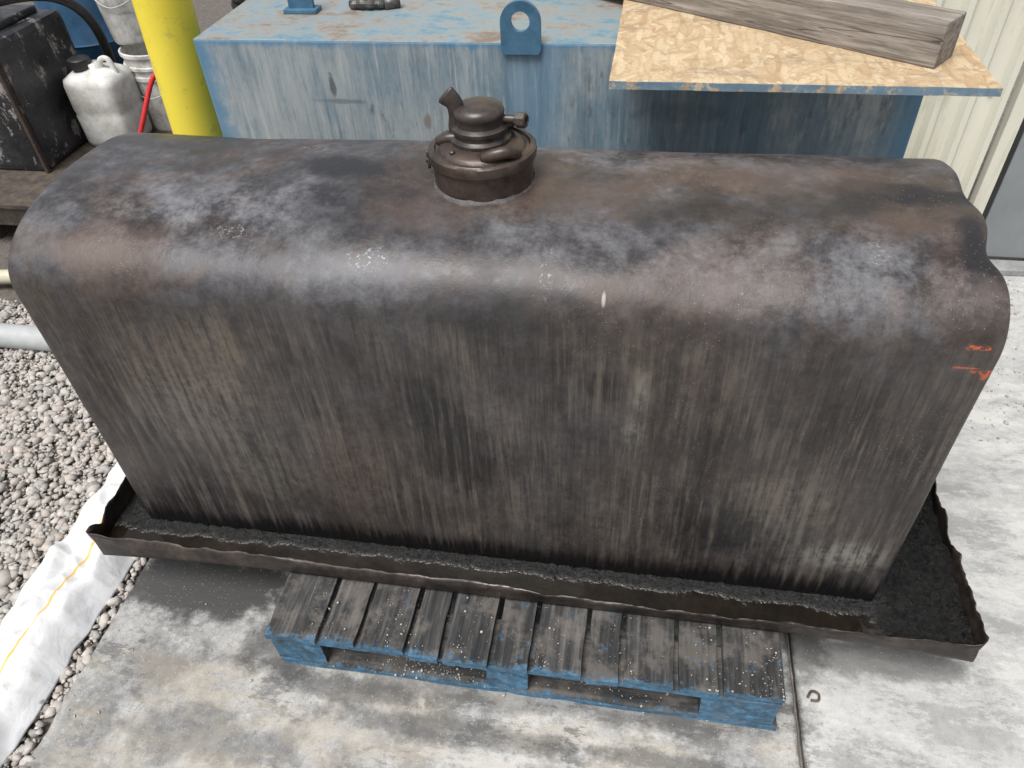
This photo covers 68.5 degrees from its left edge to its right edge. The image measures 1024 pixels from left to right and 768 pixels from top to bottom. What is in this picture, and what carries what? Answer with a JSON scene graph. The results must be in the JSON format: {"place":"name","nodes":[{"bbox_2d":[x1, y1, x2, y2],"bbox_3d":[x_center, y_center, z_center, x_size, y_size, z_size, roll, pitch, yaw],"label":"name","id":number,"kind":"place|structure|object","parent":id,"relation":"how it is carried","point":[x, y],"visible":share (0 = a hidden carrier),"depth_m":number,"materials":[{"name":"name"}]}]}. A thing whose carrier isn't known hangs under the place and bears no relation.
{"place":"outdoors","nodes":[
{"label":"outdoors","id":0,"kind":"place"},
{"bbox_2d":[0,298,146,767],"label":"gravel","id":1,"kind":"structure","parent":0,"point":[19,417],"depth_m":2.31,"materials":[{"name":"grey gravel"}]},
{"bbox_2d":[0,126,172,237],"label":"steel platform","id":2,"kind":"structure","parent":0,"point":[21,190],"depth_m":3.32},
{"bbox_2d":[0,5,87,172],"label":"black metal tank","id":3,"kind":"object","parent":2,"relation":"on","point":[41,128],"visible":0.91,"depth_m":3.31,"materials":[{"name":"black metal"}]},
{"bbox_2d":[0,0,115,62],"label":"rubber hose","id":4,"kind":"object","parent":2,"relation":"on","point":[84,14],"visible":0.59,"depth_m":3.43,"materials":[{"name":"black rubber"}]},
{"bbox_2d":[33,0,123,63],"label":"blue drum","id":5,"kind":"object","parent":2,"relation":"on","point":[83,38],"visible":0.19,"depth_m":3.67,"materials":[{"name":"plastic"}]},
{"bbox_2d":[63,54,151,145],"bbox_3d":[-1.884,-1.327,3.495,0.256,0.391,0.230,5,43,8],"label":"plastic jug","id":6,"kind":"object","parent":2,"relation":"on","point":[106,100],"visible":0.97,"depth_m":3.41,"materials":[{"name":"white plastic"}]},
{"bbox_2d":[118,43,171,130],"bbox_3d":[-1.676,-1.449,3.634,0.306,0.365,0.308,5,43,8],"label":"plastic bucket","id":7,"kind":"object","parent":2,"relation":"on","point":[135,57],"visible":0.33,"depth_m":3.54,"materials":[{"name":"white plastic"}]},
{"bbox_2d":[95,0,144,44],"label":"plastic bucket","id":8,"kind":"object","parent":7,"relation":"on","point":[124,29],"visible":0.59,"depth_m":3.41,"materials":[{"name":"white plastic"}]},
{"bbox_2d":[103,0,134,14],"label":"plastic bucket","id":9,"kind":"object","parent":8,"relation":"on","point":[127,8],"visible":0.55,"depth_m":3.35,"materials":[{"name":"white plastic"}]},
{"bbox_2d":[137,71,155,132],"bbox_3d":[-1.617,-1.211,3.330,0.230,0.333,0.031,-24,47,-21],"label":"red handle","id":10,"kind":"object","parent":2,"relation":"on","point":[152,79],"visible":0.64,"depth_m":3.30,"materials":[{"name":"paint"}]},
{"bbox_2d":[231,0,243,9],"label":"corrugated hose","id":11,"kind":"object","parent":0,"point":[235,4],"visible":0.03,"depth_m":2.96,"materials":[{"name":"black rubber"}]},
{"bbox_2d":[0,0,1023,767],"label":"ground","id":12,"kind":"structure","parent":0,"point":[210,12],"depth_m":2.68,"materials":[{"name":"grey concrete"}]},
{"bbox_2d":[0,269,10,283],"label":"cream pipe","id":13,"kind":"object","parent":12,"relation":"on","point":[4,277],"visible":0.12,"depth_m":3.06,"materials":[{"name":"paint"}]},
{"bbox_2d":[0,323,51,351],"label":"grey pipe","id":14,"kind":"object","parent":12,"relation":"on","point":[19,336],"visible":0.14,"depth_m":2.73,"materials":[{"name":"grey plastic"}]},
{"bbox_2d":[0,462,134,767],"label":"fabric erosion sleeve","id":15,"kind":"object","parent":12,"relation":"on","point":[68,590],"visible":0.69,"depth_m":1.89,"materials":[{"name":"white fabric"}]},
{"bbox_2d":[131,0,222,136],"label":"yellow bollard","id":16,"kind":"object","parent":12,"relation":"on","point":[170,30],"visible":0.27,"depth_m":2.35,"materials":[{"name":"metal"}]},
{"bbox_2d":[24,558,800,767],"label":"concrete slab","id":17,"kind":"structure","parent":12,"relation":"on","point":[191,699],"depth_m":1.72,"materials":[{"name":"grey concrete"}]},
{"bbox_2d":[263,572,786,729],"bbox_3d":[0.085,0.333,2.048,1.163,0.146,1.013,5,43,8],"label":"wooden pallet","id":18,"kind":"object","parent":17,"relation":"on","point":[506,655],"visible":0.35,"depth_m":1.70,"materials":[{"name":"grey wood"}]},
{"bbox_2d":[85,476,989,661],"bbox_3d":[0.037,0.216,2.030,2.091,0.104,0.807,5,43,8],"label":"drip pan","id":19,"kind":"object","parent":18,"relation":"on","point":[923,601],"visible":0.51,"depth_m":1.76,"materials":[{"name":"metal"}]},
{"bbox_2d":[8,86,1009,600],"bbox_3d":[-0.040,-0.152,1.701,1.800,1.038,0.592,5,43,8],"label":"steel storage tank","id":20,"kind":"object","parent":19,"relation":"on","point":[484,326],"visible":1,"depth_m":1.44,"materials":[{"name":"brown metal"}]},
{"bbox_2d":[193,0,923,157],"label":"blue steel tank","id":21,"kind":"object","parent":17,"relation":"on","point":[306,69],"visible":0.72,"depth_m":2.03,"materials":[{"name":"metal"}]},
{"bbox_2d":[349,0,400,9],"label":"hose fitting","id":22,"kind":"object","parent":21,"relation":"on","point":[374,4],"visible":1,"depth_m":2.17,"materials":[{"name":"silver metal"}]},
{"bbox_2d":[609,0,1002,96],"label":"osb board","id":23,"kind":"object","parent":21,"relation":"on","point":[658,48],"visible":0.69,"depth_m":1.69,"materials":[{"name":"beige wood"}]},
{"bbox_2d":[632,0,966,67],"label":"timber beam","id":24,"kind":"structure","parent":23,"relation":"on","point":[920,34],"depth_m":1.70,"materials":[{"name":"brown wood"}]},
{"bbox_2d":[788,275,1023,767],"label":"concrete slab","id":25,"kind":"structure","parent":12,"relation":"on","point":[911,709],"depth_m":1.75,"materials":[{"name":"grey concrete"}]},
{"bbox_2d":[43,280,1023,767],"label":"loose grit","id":26,"kind":"object","parent":25,"relation":"on","point":[641,644],"visible":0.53,"depth_m":1.74,"materials":[{"name":"gravel"}]},
{"bbox_2d":[806,690,820,701],"bbox_3d":[0.681,0.704,1.698,0.031,0.009,0.026,5,43,8],"label":"wire hook","id":27,"kind":"object","parent":25,"relation":"on","point":[813,691],"visible":1,"depth_m":1.70,"materials":[{"name":"metal"}]},
{"bbox_2d":[985,132,1023,257],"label":"door leaf","id":28,"kind":"object","parent":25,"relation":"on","point":[1004,220],"depth_m":2.77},
{"bbox_2d":[990,259,1023,275],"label":"door threshold","id":29,"kind":"object","parent":25,"relation":"on","point":[1010,267],"depth_m":2.84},
{"bbox_2d":[903,0,1023,198],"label":"panels","id":30,"kind":"object","parent":12,"relation":"on","point":[955,133],"depth_m":2.55,"materials":[{"name":"beige metal"}]},
{"bbox_2d":[969,68,1023,213],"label":"corner trim","id":31,"kind":"structure","parent":30,"relation":"attached to","point":[1009,127],"depth_m":2.60,"materials":[{"name":"beige metal"}]},
{"bbox_2d":[982,118,1023,219],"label":"door gasket","id":32,"kind":"object","parent":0,"point":[1004,170],"depth_m":2.65,"materials":[{"name":"black rubber"}]}
]}

